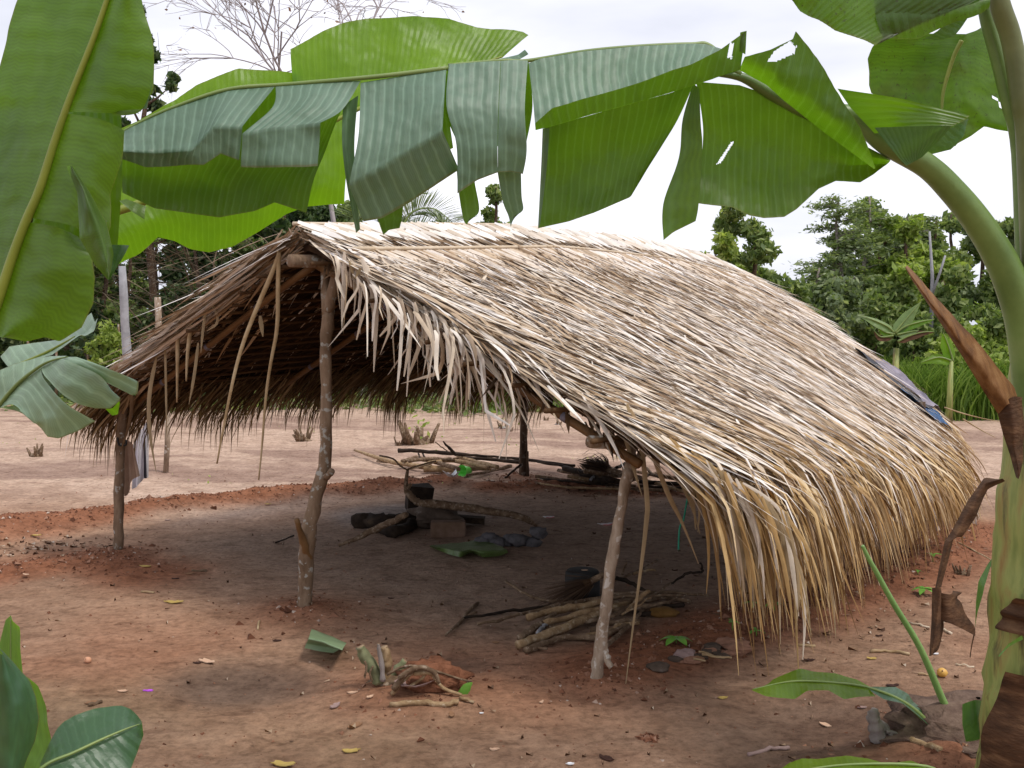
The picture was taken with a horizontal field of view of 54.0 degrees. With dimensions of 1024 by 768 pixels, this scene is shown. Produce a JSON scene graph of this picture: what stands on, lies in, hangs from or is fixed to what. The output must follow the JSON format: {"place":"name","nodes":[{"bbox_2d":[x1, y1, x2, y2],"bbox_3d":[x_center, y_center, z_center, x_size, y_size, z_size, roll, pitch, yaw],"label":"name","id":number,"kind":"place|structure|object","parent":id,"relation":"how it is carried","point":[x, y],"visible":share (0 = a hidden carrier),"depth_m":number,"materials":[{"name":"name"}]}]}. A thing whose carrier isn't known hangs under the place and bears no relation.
{"place":"outdoors","nodes":[
{"label":"outdoors","id":0,"kind":"place"},
{"bbox_2d":[405,483,434,508],"bbox_3d":[-0.802,0.984,8.639,0.237,0.248,0.178,-1,4,-19],"label":"wood block","id":1,"kind":"object","parent":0,"point":[422,490],"depth_m":8.56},
{"bbox_2d":[0,325,1002,767],"bbox_3d":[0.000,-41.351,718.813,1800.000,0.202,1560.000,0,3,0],"label":"ground","id":2,"kind":"structure","parent":0,"point":[268,675],"depth_m":5.51,"materials":[{"name":"soil"}]},
{"bbox_2d":[0,337,20,369],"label":"bush","id":3,"kind":"object","parent":2,"relation":"on","point":[5,343],"visible":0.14,"depth_m":20.87,"materials":[{"name":"green plant"}]},
{"bbox_2d":[0,313,138,437],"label":"banana plant","id":4,"kind":"object","parent":2,"relation":"on","point":[27,391],"visible":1,"depth_m":2.94,"materials":[{"name":"green plant"}]},
{"bbox_2d":[0,616,142,767],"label":"banana sucker","id":5,"kind":"object","parent":2,"relation":"on","point":[107,737],"visible":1,"depth_m":2.23,"materials":[{"name":"green plant"}]},
{"bbox_2d":[0,530,142,560],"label":"leaf litter","id":6,"kind":"object","parent":2,"relation":"on","point":[47,542],"visible":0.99,"depth_m":7.17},
{"bbox_2d":[62,270,119,356],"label":"tree","id":7,"kind":"object","parent":2,"relation":"on","point":[67,350],"visible":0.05,"depth_m":24.79,"materials":[{"name":"green plant"}]},
{"bbox_2d":[67,296,120,367],"bbox_3d":[-8.801,-0.655,20.954,1.586,2.421,2.002,0,3,0],"label":"bush","id":8,"kind":"object","parent":2,"relation":"on","point":[96,307],"visible":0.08,"depth_m":20.82,"materials":[{"name":"green plant"}]},
{"bbox_2d":[83,319,132,369],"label":"bush","id":9,"kind":"object","parent":2,"relation":"on","point":[109,338],"visible":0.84,"depth_m":19.99,"materials":[{"name":"green plant"}]},
{"bbox_2d":[89,306,151,368],"bbox_3d":[-8.274,-0.468,21.376,1.483,2.404,1.924,-2,4,-33],"label":"bush","id":10,"kind":"object","parent":2,"relation":"on","point":[132,318],"visible":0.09,"depth_m":21.46,"materials":[{"name":"green plant"}]},
{"bbox_2d":[93,262,148,350],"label":"tree","id":11,"kind":"object","parent":2,"relation":"on","point":[108,311],"visible":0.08,"depth_m":23.85,"materials":[{"name":"green plant"}]},
{"bbox_2d":[119,266,131,359],"bbox_3d":[-5.910,-0.631,15.494,0.246,2.362,0.145,0,3,0],"label":"wooden post","id":12,"kind":"object","parent":2,"relation":"on","point":[124,310],"visible":0.6,"depth_m":15.42,"materials":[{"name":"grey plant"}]},
{"bbox_2d":[99,238,179,311],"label":"tree","id":13,"kind":"object","parent":2,"relation":"on","point":[136,288],"visible":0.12,"depth_m":29.22,"materials":[{"name":"green plant"}]},
{"bbox_2d":[121,4,181,339],"bbox_3d":[-8.071,-3.859,21.946,1.686,8.591,1.566,0,3,0],"label":"tree","id":14,"kind":"object","parent":2,"relation":"on","point":[173,80],"visible":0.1,"depth_m":21.82,"materials":[{"name":"green plant"}]},
{"bbox_2d":[114,238,190,326],"bbox_3d":[-12.049,-3.882,34.151,3.529,7.216,2.730,-1,3,-8],"label":"tree","id":15,"kind":"object","parent":2,"relation":"on","point":[139,305],"visible":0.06,"depth_m":33.79,"materials":[{"name":"green plant"}]},
{"bbox_2d":[133,237,197,329],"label":"tree","id":16,"kind":"object","parent":2,"relation":"on","point":[177,275],"visible":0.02,"depth_m":24.93,"materials":[{"name":"green plant"}]},
{"bbox_2d":[163,412,169,472],"bbox_3d":[-3.715,0.576,10.801,0.090,0.753,0.063,0,3,0],"label":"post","id":17,"kind":"object","parent":2,"relation":"on","point":[166,456],"visible":0.67,"depth_m":10.78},
{"bbox_2d":[137,286,198,345],"bbox_3d":[-6.936,-0.814,21.053,1.348,2.516,2.226,1,4,16],"label":"bush","id":18,"kind":"object","parent":2,"relation":"on","point":[146,322],"visible":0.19,"depth_m":20.64,"materials":[{"name":"green plant"}]},
{"bbox_2d":[69,122,291,353],"bbox_3d":[-7.527,-2.359,20.607,6.320,6.254,1.489,0,3,0],"label":"tree","id":19,"kind":"object","parent":2,"relation":"on","point":[176,269],"visible":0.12,"depth_m":20.50,"materials":[{"name":"plant"}]},
{"bbox_2d":[157,250,228,317],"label":"tree","id":20,"kind":"object","parent":2,"relation":"on","point":[203,261],"visible":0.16,"depth_m":24.05,"materials":[{"name":"green plant"}]},
{"bbox_2d":[188,236,262,296],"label":"tree","id":21,"kind":"object","parent":2,"relation":"on","point":[246,249],"visible":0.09,"depth_m":24.51,"materials":[{"name":"green plant"}]},
{"bbox_2d":[0,0,527,340],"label":"banana plant","id":22,"kind":"object","parent":2,"relation":"on","point":[76,80],"visible":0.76,"depth_m":2.17,"materials":[{"name":"green plant"}]},
{"bbox_2d":[252,215,291,242],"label":"tree","id":23,"kind":"object","parent":2,"relation":"on","point":[280,224],"visible":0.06,"depth_m":23.30,"materials":[{"name":"green plant"}]},
{"bbox_2d":[4,391,560,415],"bbox_3d":[-0.512,0.254,19.371,23.152,0.584,4.415,0,3,0],"label":"ground cover","id":24,"kind":"object","parent":2,"relation":"on","point":[63,398],"visible":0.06,"depth_m":18.73,"materials":[{"name":"green plant"}]},
{"bbox_2d":[144,0,463,221],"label":"bare tree","id":25,"kind":"object","parent":2,"relation":"on","point":[274,59],"visible":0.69,"depth_m":24.61,"materials":[{"name":"brown plant"}]},
{"bbox_2d":[286,204,338,231],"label":"tree","id":26,"kind":"object","parent":2,"relation":"on","point":[320,213],"visible":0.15,"depth_m":25.25,"materials":[{"name":"green plant"}]},
{"bbox_2d":[305,629,345,652],"bbox_3d":[-0.915,1.258,4.908,0.208,0.108,0.603,0,3,-6],"label":"leaf piece","id":27,"kind":"object","parent":2,"relation":"on","point":[319,641],"visible":1,"depth_m":4.91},
{"bbox_2d":[336,200,362,221],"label":"tree","id":28,"kind":"object","parent":2,"relation":"on","point":[341,219],"visible":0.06,"depth_m":26.73,"materials":[{"name":"green plant"}]},
{"bbox_2d":[338,512,408,546],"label":"branch","id":29,"kind":"object","parent":2,"relation":"on","point":[376,529],"visible":1,"depth_m":7.25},
{"bbox_2d":[356,643,406,685],"bbox_3d":[-0.568,1.239,4.433,0.253,0.237,0.157,-2,4,-31],"label":"cut stump","id":30,"kind":"object","parent":2,"relation":"on","point":[377,674],"visible":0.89,"depth_m":4.37,"materials":[{"name":"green wood"}]},
{"bbox_2d":[351,512,415,528],"bbox_3d":[-0.954,1.080,7.973,0.620,0.156,0.317,-1,4,-23],"label":"charred log","id":31,"kind":"object","parent":2,"relation":"on","point":[363,520],"visible":0.48,"depth_m":7.89,"materials":[{"name":"brown wood"}]},
{"bbox_2d":[354,449,431,468],"bbox_3d":[-1.465,0.860,11.542,0.206,0.067,1.754,-3,4,-38],"label":"firewood","id":32,"kind":"object","parent":2,"relation":"on","point":[393,462],"visible":0.77,"depth_m":11.29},
{"bbox_2d":[400,455,460,470],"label":"firewood","id":33,"kind":"object","parent":32,"relation":"on","point":[449,466],"visible":0.69,"depth_m":10.71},
{"bbox_2d":[427,459,489,468],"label":"firewood","id":34,"kind":"object","parent":33,"relation":"on","point":[460,461],"visible":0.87,"depth_m":10.68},
{"bbox_2d":[409,457,457,469],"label":"firewood","id":35,"kind":"object","parent":34,"relation":"on","point":[428,464],"visible":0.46,"depth_m":10.55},
{"bbox_2d":[456,456,498,468],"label":"firewood","id":36,"kind":"object","parent":35,"relation":"on","point":[491,465],"visible":0.72,"depth_m":10.54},
{"bbox_2d":[397,448,487,456],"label":"firewood","id":37,"kind":"object","parent":36,"relation":"on","point":[400,450],"visible":0.99,"depth_m":11.24,"materials":[{"name":"brown wood"}]},
{"bbox_2d":[378,517,416,537],"bbox_3d":[-0.829,1.108,7.805,0.226,0.118,0.562,2,4,31],"label":"charred log","id":38,"kind":"object","parent":2,"relation":"on","point":[395,531],"visible":0.8,"depth_m":7.60,"materials":[{"name":"brown wood"}]},
{"bbox_2d":[330,188,477,396],"bbox_3d":[-2.139,-1.911,20.069,3.105,4.824,1.292,0,3,0],"label":"palm tree","id":39,"kind":"object","parent":2,"relation":"on","point":[440,216],"visible":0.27,"depth_m":19.64,"materials":[{"name":"green plant"}]},
{"bbox_2d":[398,415,439,445],"bbox_3d":[-1.276,0.641,13.328,0.484,0.470,0.542,1,4,22],"label":"field stump","id":40,"kind":"object","parent":2,"relation":"on","point":[417,439],"visible":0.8,"depth_m":13.24,"materials":[{"name":"beige plant"}]},
{"bbox_2d":[389,699,458,707],"bbox_3d":[-0.366,1.330,4.190,0.290,0.037,0.036,0,3,-2],"label":"stick","id":41,"kind":"object","parent":2,"relation":"on","point":[431,703],"visible":1,"depth_m":4.18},
{"bbox_2d":[386,655,474,695],"bbox_3d":[-0.351,1.272,4.354,0.377,0.196,0.275,0,3,0],"label":"root tangle","id":42,"kind":"object","parent":2,"relation":"on","point":[446,675],"visible":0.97,"depth_m":4.30,"materials":[{"name":"brown wood"}]},
{"bbox_2d":[406,506,463,528],"bbox_3d":[-0.609,1.049,7.938,0.469,0.266,0.293,0,3,0],"label":"hearth stone","id":43,"kind":"object","parent":2,"relation":"on","point":[425,516],"visible":0.48,"depth_m":7.83,"materials":[{"name":"stone"}]},
{"bbox_2d":[430,520,465,537],"bbox_3d":[-0.484,1.099,7.631,0.266,0.120,0.129,0,3,0],"label":"clay brick","id":44,"kind":"object","parent":2,"relation":"on","point":[446,528],"visible":1,"depth_m":7.57,"materials":[{"name":"brick"}]},
{"bbox_2d":[379,455,539,526],"bbox_3d":[-0.393,0.838,7.721,1.246,0.597,0.134,0,3,-5],"label":"curved branch","id":45,"kind":"object","parent":2,"relation":"on","point":[442,504],"visible":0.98,"depth_m":7.71,"materials":[{"name":"wood"}]},
{"bbox_2d":[429,540,507,556],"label":"leaf","id":46,"kind":"object","parent":2,"relation":"on","point":[481,549],"visible":0.99,"depth_m":6.91,"materials":[{"name":"plant"}]},
{"bbox_2d":[0,486,975,767],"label":"leaf litter","id":47,"kind":"object","parent":2,"relation":"on","point":[498,666],"visible":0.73,"depth_m":4.79,"materials":[{"name":"plant"}]},
{"bbox_2d":[476,183,505,223],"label":"tree","id":48,"kind":"object","parent":2,"relation":"on","point":[493,194],"visible":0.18,"depth_m":26.81,"materials":[{"name":"green plant"}]},
{"bbox_2d":[0,471,990,767],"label":"soil clods","id":49,"kind":"object","parent":2,"relation":"on","point":[648,737],"visible":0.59,"depth_m":5.93,"materials":[{"name":"soil"}]},
{"bbox_2d":[2,469,991,767],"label":"soil crumbs","id":50,"kind":"object","parent":2,"relation":"on","point":[416,611],"visible":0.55,"depth_m":5.30,"materials":[{"name":"soil"}]},
{"bbox_2d":[464,603,553,618],"bbox_3d":[0.020,1.266,5.608,0.622,0.032,0.048,-2,4,-25],"label":"firewood","id":51,"kind":"object","parent":2,"relation":"on","point":[506,611],"visible":0.71,"depth_m":5.59,"materials":[{"name":"brown wood"}]},
{"bbox_2d":[474,527,547,546],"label":"stones","id":52,"kind":"object","parent":2,"relation":"on","point":[519,540],"visible":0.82,"depth_m":7.23,"materials":[{"name":"stone"}]},
{"bbox_2d":[474,455,581,469],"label":"branch","id":53,"kind":"object","parent":2,"relation":"on","point":[551,463],"visible":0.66,"depth_m":10.92,"materials":[{"name":"brown wood"}]},
{"bbox_2d":[58,220,999,685],"bbox_3d":[0.642,0.489,7.534,5.319,3.286,5.926,3,4,37],"label":"thatched shelter","id":54,"kind":"object","parent":2,"relation":"on","point":[778,430],"visible":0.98,"depth_m":5.57,"materials":[{"name":"plant"}]},
{"bbox_2d":[124,440,139,495],"bbox_3d":[-2.667,0.586,7.019,0.129,0.395,0.049,0,3,0],"label":"hanging cloth","id":55,"kind":"object","parent":54,"relation":"hanging from","point":[131,470],"visible":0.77,"depth_m":7.01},
{"bbox_2d":[132,424,148,488],"bbox_3d":[-2.841,0.538,7.691,0.149,0.539,0.063,0,3,0],"label":"hanging cloth","id":56,"kind":"object","parent":54,"relation":"hanging from","point":[139,455],"visible":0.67,"depth_m":7.68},
{"bbox_2d":[855,348,933,408],"bbox_3d":[3.040,-0.052,8.067,0.594,0.490,0.287,3,4,39],"label":"plastic sheet","id":57,"kind":"object","parent":54,"relation":"on","point":[872,361],"visible":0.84,"depth_m":8.06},
{"bbox_2d":[875,360,940,411],"bbox_3d":[3.328,0.015,8.409,0.444,0.466,0.461,3,4,40],"label":"tarpaulin","id":58,"kind":"object","parent":54,"relation":"on","point":[904,378],"visible":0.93,"depth_m":8.33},
{"bbox_2d":[516,603,572,639],"bbox_3d":[0.173,1.251,5.287,0.066,0.048,0.636,2,4,27],"label":"firewood","id":59,"kind":"object","parent":2,"relation":"on","point":[531,629],"visible":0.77,"depth_m":5.12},
{"bbox_2d":[525,598,600,620],"bbox_3d":[0.292,1.223,5.460,0.499,0.060,0.064,-2,4,-28],"label":"firewood","id":60,"kind":"object","parent":59,"relation":"on","point":[568,607],"visible":0.9,"depth_m":5.45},
{"bbox_2d":[544,617,598,629],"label":"firewood","id":61,"kind":"object","parent":2,"relation":"on","point":[591,620],"visible":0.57,"depth_m":5.32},
{"bbox_2d":[543,603,619,624],"bbox_3d":[0.371,1.232,5.379,0.484,0.052,0.043,-2,4,-31],"label":"firewood","id":62,"kind":"object","parent":61,"relation":"on","point":[568,617],"visible":0.84,"depth_m":5.33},
{"bbox_2d":[122,0,1023,767],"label":"banana plant","id":63,"kind":"object","parent":2,"relation":"on","point":[796,130],"visible":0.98,"depth_m":2.90,"materials":[{"name":"green plant"}]},
{"bbox_2d":[515,600,630,649],"bbox_3d":[0.333,1.257,5.274,0.071,0.070,0.922,3,5,42],"label":"firewood","id":64,"kind":"object","parent":2,"relation":"on","point":[549,633],"visible":0.76,"depth_m":5.16,"materials":[{"name":"wood"}]},
{"bbox_2d":[523,623,625,653],"bbox_3d":[0.342,1.282,5.083,0.685,0.054,0.142,-2,4,-27],"label":"firewood","id":65,"kind":"object","parent":2,"relation":"on","point":[533,647],"visible":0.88,"depth_m":5.07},
{"bbox_2d":[477,594,685,624],"bbox_3d":[0.371,1.224,5.564,1.280,0.058,0.193,-1,4,-23],"label":"firewood","id":66,"kind":"object","parent":2,"relation":"on","point":[616,597],"visible":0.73,"depth_m":5.61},
{"bbox_2d":[523,569,603,606],"bbox_3d":[0.318,1.215,5.747,0.536,0.336,0.253,-3,5,-41],"label":"whisk broom","id":67,"kind":"object","parent":66,"relation":"on","point":[585,585],"visible":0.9,"depth_m":5.71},
{"bbox_2d":[565,566,600,599],"bbox_3d":[0.412,1.163,5.871,0.217,0.168,0.217,0,3,0],"label":"cooking pot","id":68,"kind":"object","parent":2,"relation":"on","point":[591,572],"visible":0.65,"depth_m":5.80,"materials":[{"name":"metal"}]},
{"bbox_2d":[612,596,680,611],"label":"firewood","id":69,"kind":"object","parent":2,"relation":"on","point":[646,606],"visible":0.56,"depth_m":5.55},
{"bbox_2d":[613,597,690,603],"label":"firewood","id":70,"kind":"object","parent":2,"relation":"on","point":[681,600],"visible":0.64,"depth_m":5.69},
{"bbox_2d":[646,661,669,672],"bbox_3d":[0.665,1.294,4.596,0.096,0.055,0.091,-3,5,-42],"label":"stone","id":71,"kind":"object","parent":2,"relation":"on","point":[659,666],"visible":1,"depth_m":4.57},
{"bbox_2d":[613,590,708,596],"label":"firewood","id":72,"kind":"object","parent":2,"relation":"on","point":[662,592],"visible":0.65,"depth_m":5.76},
{"bbox_2d":[649,606,679,617],"bbox_3d":[0.832,1.254,5.507,0.180,0.063,0.103,0,3,0],"label":"rock","id":73,"kind":"object","parent":2,"relation":"on","point":[662,612],"visible":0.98,"depth_m":5.47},
{"bbox_2d":[700,228,751,272],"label":"tree","id":74,"kind":"object","parent":2,"relation":"on","point":[725,247],"visible":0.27,"depth_m":18.57,"materials":[{"name":"green plant"}]},
{"bbox_2d":[722,642,752,654],"bbox_3d":[1.099,1.293,4.899,0.150,0.076,0.090,0,3,0],"label":"brick fragment","id":75,"kind":"object","parent":2,"relation":"on","point":[744,648],"visible":0.78,"depth_m":4.87,"materials":[{"name":"brick"}]},
{"bbox_2d":[710,206,812,300],"bbox_3d":[4.505,-1.552,19.958,2.598,4.269,1.646,2,4,31],"label":"tree","id":76,"kind":"object","parent":2,"relation":"on","point":[761,249],"visible":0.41,"depth_m":19.49,"materials":[{"name":"green plant"}]},
{"bbox_2d":[655,567,971,693],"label":"leaf litter","id":77,"kind":"object","parent":2,"relation":"on","point":[765,665],"visible":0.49,"depth_m":5.35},
{"bbox_2d":[793,265,865,338],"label":"feathery tree","id":78,"kind":"object","parent":2,"relation":"on","point":[814,280],"visible":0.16,"depth_m":20.94,"materials":[{"name":"green plant"}]},
{"bbox_2d":[797,270,862,337],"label":"tree","id":79,"kind":"object","parent":2,"relation":"on","point":[849,289],"visible":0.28,"depth_m":20.23,"materials":[{"name":"green plant"}]},
{"bbox_2d":[780,193,903,340],"bbox_3d":[7.267,-1.873,21.812,3.417,4.546,3.619,0,3,0],"label":"feathery tree","id":80,"kind":"object","parent":2,"relation":"on","point":[840,252],"visible":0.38,"depth_m":21.51,"materials":[{"name":"green plant"}]},
{"bbox_2d":[823,294,867,330],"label":"bush","id":81,"kind":"object","parent":2,"relation":"on","point":[843,320],"visible":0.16,"depth_m":18.90,"materials":[{"name":"green plant"}]},
{"bbox_2d":[783,756,934,767],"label":"banana sucker","id":82,"kind":"object","parent":2,"relation":"on","point":[845,762],"visible":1,"depth_m":2.85,"materials":[{"name":"green plant"}]},
{"bbox_2d":[827,196,902,340],"bbox_3d":[8.121,-1.985,22.907,2.153,4.637,2.579,-3,5,-41],"label":"feathery tree","id":83,"kind":"object","parent":2,"relation":"on","point":[878,237],"visible":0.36,"depth_m":22.73,"materials":[{"name":"green plant"}]},
{"bbox_2d":[752,545,980,741],"bbox_3d":[1.258,1.029,3.616,1.007,0.822,0.386,-1,3,-11],"label":"banana sucker","id":84,"kind":"object","parent":2,"relation":"on","point":[794,684],"visible":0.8,"depth_m":3.60,"materials":[{"name":"green plant"}]},
{"bbox_2d":[848,285,896,360],"bbox_3d":[6.929,-0.731,19.682,1.123,2.406,1.836,1,4,16],"label":"bush","id":85,"kind":"object","parent":2,"relation":"on","point":[884,309],"visible":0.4,"depth_m":19.37,"materials":[{"name":"green plant"}]},
{"bbox_2d":[836,196,909,336],"bbox_3d":[8.682,-2.125,24.107,2.371,4.667,2.002,-3,5,-43],"label":"tree","id":86,"kind":"object","parent":2,"relation":"on","point":[879,209],"visible":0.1,"depth_m":23.80,"materials":[{"name":"green plant"}]},
{"bbox_2d":[861,276,920,359],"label":"tree","id":87,"kind":"object","parent":2,"relation":"on","point":[899,295],"visible":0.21,"depth_m":20.64,"materials":[{"name":"green plant"}]},
{"bbox_2d":[858,303,933,368],"bbox_3d":[6.061,-0.302,15.980,1.215,2.000,0.199,0,3,0],"label":"banana plant","id":88,"kind":"object","parent":2,"relation":"on","point":[904,324],"visible":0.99,"depth_m":15.87,"materials":[{"name":"green plant"}]},
{"bbox_2d":[870,213,940,296],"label":"tree","id":89,"kind":"object","parent":2,"relation":"on","point":[906,231],"visible":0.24,"depth_m":22.24,"materials":[{"name":"green plant"}]},
{"bbox_2d":[885,262,927,310],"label":"tree","id":90,"kind":"object","parent":2,"relation":"on","point":[899,273],"visible":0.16,"depth_m":20.80,"materials":[{"name":"green plant"}]},
{"bbox_2d":[885,310,936,364],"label":"bush","id":91,"kind":"object","parent":2,"relation":"on","point":[909,347],"visible":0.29,"depth_m":18.91,"materials":[{"name":"green plant"}]},
{"bbox_2d":[887,215,954,283],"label":"feathery tree","id":92,"kind":"object","parent":2,"relation":"on","point":[921,232],"visible":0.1,"depth_m":23.78,"materials":[{"name":"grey plant"}]},
{"bbox_2d":[879,689,982,758],"bbox_3d":[1.761,1.354,3.823,0.865,0.320,0.518,0,3,0],"label":"husk mound","id":93,"kind":"object","parent":2,"relation":"on","point":[943,723],"visible":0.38,"depth_m":3.80,"materials":[{"name":"plant"}]},
{"bbox_2d":[866,707,897,743],"bbox_3d":[1.428,1.336,3.821,0.132,0.212,0.134,-3,5,-45],"label":"grey stump","id":94,"kind":"object","parent":93,"relation":"on","point":[879,729],"visible":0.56,"depth_m":3.80,"materials":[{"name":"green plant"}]},
{"bbox_2d":[907,239,967,294],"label":"tree","id":95,"kind":"object","parent":2,"relation":"on","point":[918,250],"visible":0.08,"depth_m":22.68,"materials":[{"name":"green plant"}]},
{"bbox_2d":[929,231,945,327],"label":"dead tree","id":96,"kind":"object","parent":2,"relation":"on","point":[932,287],"visible":0.68,"depth_m":19.87,"materials":[{"name":"wood"}]},
{"bbox_2d":[920,333,954,422],"bbox_3d":[6.372,-0.032,15.031,0.547,1.476,0.132,0,3,0],"label":"banana plant","id":97,"kind":"object","parent":2,"relation":"on","point":[947,357],"visible":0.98,"depth_m":15.00,"materials":[{"name":"green plant"}]},
{"bbox_2d":[912,311,971,359],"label":"bush","id":98,"kind":"object","parent":2,"relation":"on","point":[960,320],"visible":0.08,"depth_m":18.82,"materials":[{"name":"green plant"}]},
{"bbox_2d":[924,332,969,389],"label":"bush","id":99,"kind":"object","parent":2,"relation":"on","point":[937,348],"visible":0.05,"depth_m":17.73,"materials":[{"name":"green plant"}]},
{"bbox_2d":[909,263,996,337],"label":"tree","id":100,"kind":"object","parent":2,"relation":"on","point":[957,277],"visible":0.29,"depth_m":20.34,"materials":[{"name":"green plant"}]},
{"bbox_2d":[918,221,990,306],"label":"tree","id":101,"kind":"object","parent":2,"relation":"on","point":[938,242],"visible":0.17,"depth_m":24.49,"materials":[{"name":"green plant"}]},
{"bbox_2d":[939,210,980,295],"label":"tree","id":102,"kind":"object","parent":2,"relation":"on","point":[953,225],"visible":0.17,"depth_m":26.62,"materials":[{"name":"green plant"}]},
{"bbox_2d":[963,320,1008,359],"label":"bush","id":103,"kind":"object","parent":2,"relation":"on","point":[990,342],"visible":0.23,"depth_m":18.22,"materials":[{"name":"green plant"}]},
{"bbox_2d":[958,220,1014,306],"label":"tree","id":104,"kind":"object","parent":2,"relation":"on","point":[969,290],"visible":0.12,"depth_m":24.00,"materials":[{"name":"green plant"}]},
{"bbox_2d":[978,306,1008,358],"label":"bush","id":105,"kind":"object","parent":2,"relation":"on","point":[996,323],"visible":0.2,"depth_m":18.36,"materials":[{"name":"green plant"}]},
{"bbox_2d":[977,216,1013,309],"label":"tree","id":106,"kind":"object","parent":2,"relation":"on","point":[1006,225],"visible":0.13,"depth_m":23.91,"materials":[{"name":"green plant"}]},
{"bbox_2d":[0,0,1023,324],"label":"sky","id":107,"kind":"structure","parent":0,"point":[982,160],"materials":[{"name":"white"}]},
{"bbox_2d":[871,352,1009,420],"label":"tall grass","id":108,"kind":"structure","parent":0,"point":[970,397],"depth_m":16.76,"materials":[{"name":"plant"}]},
{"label":"firewood","id":109,"kind":"object","parent":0,"visible":0},
{"bbox_2d":[576,450,641,479],"bbox_3d":[0.939,0.797,9.653,0.737,0.306,0.275,3,5,44],"label":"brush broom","id":110,"kind":"object","parent":109,"relation":"on","point":[597,464],"visible":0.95,"depth_m":9.67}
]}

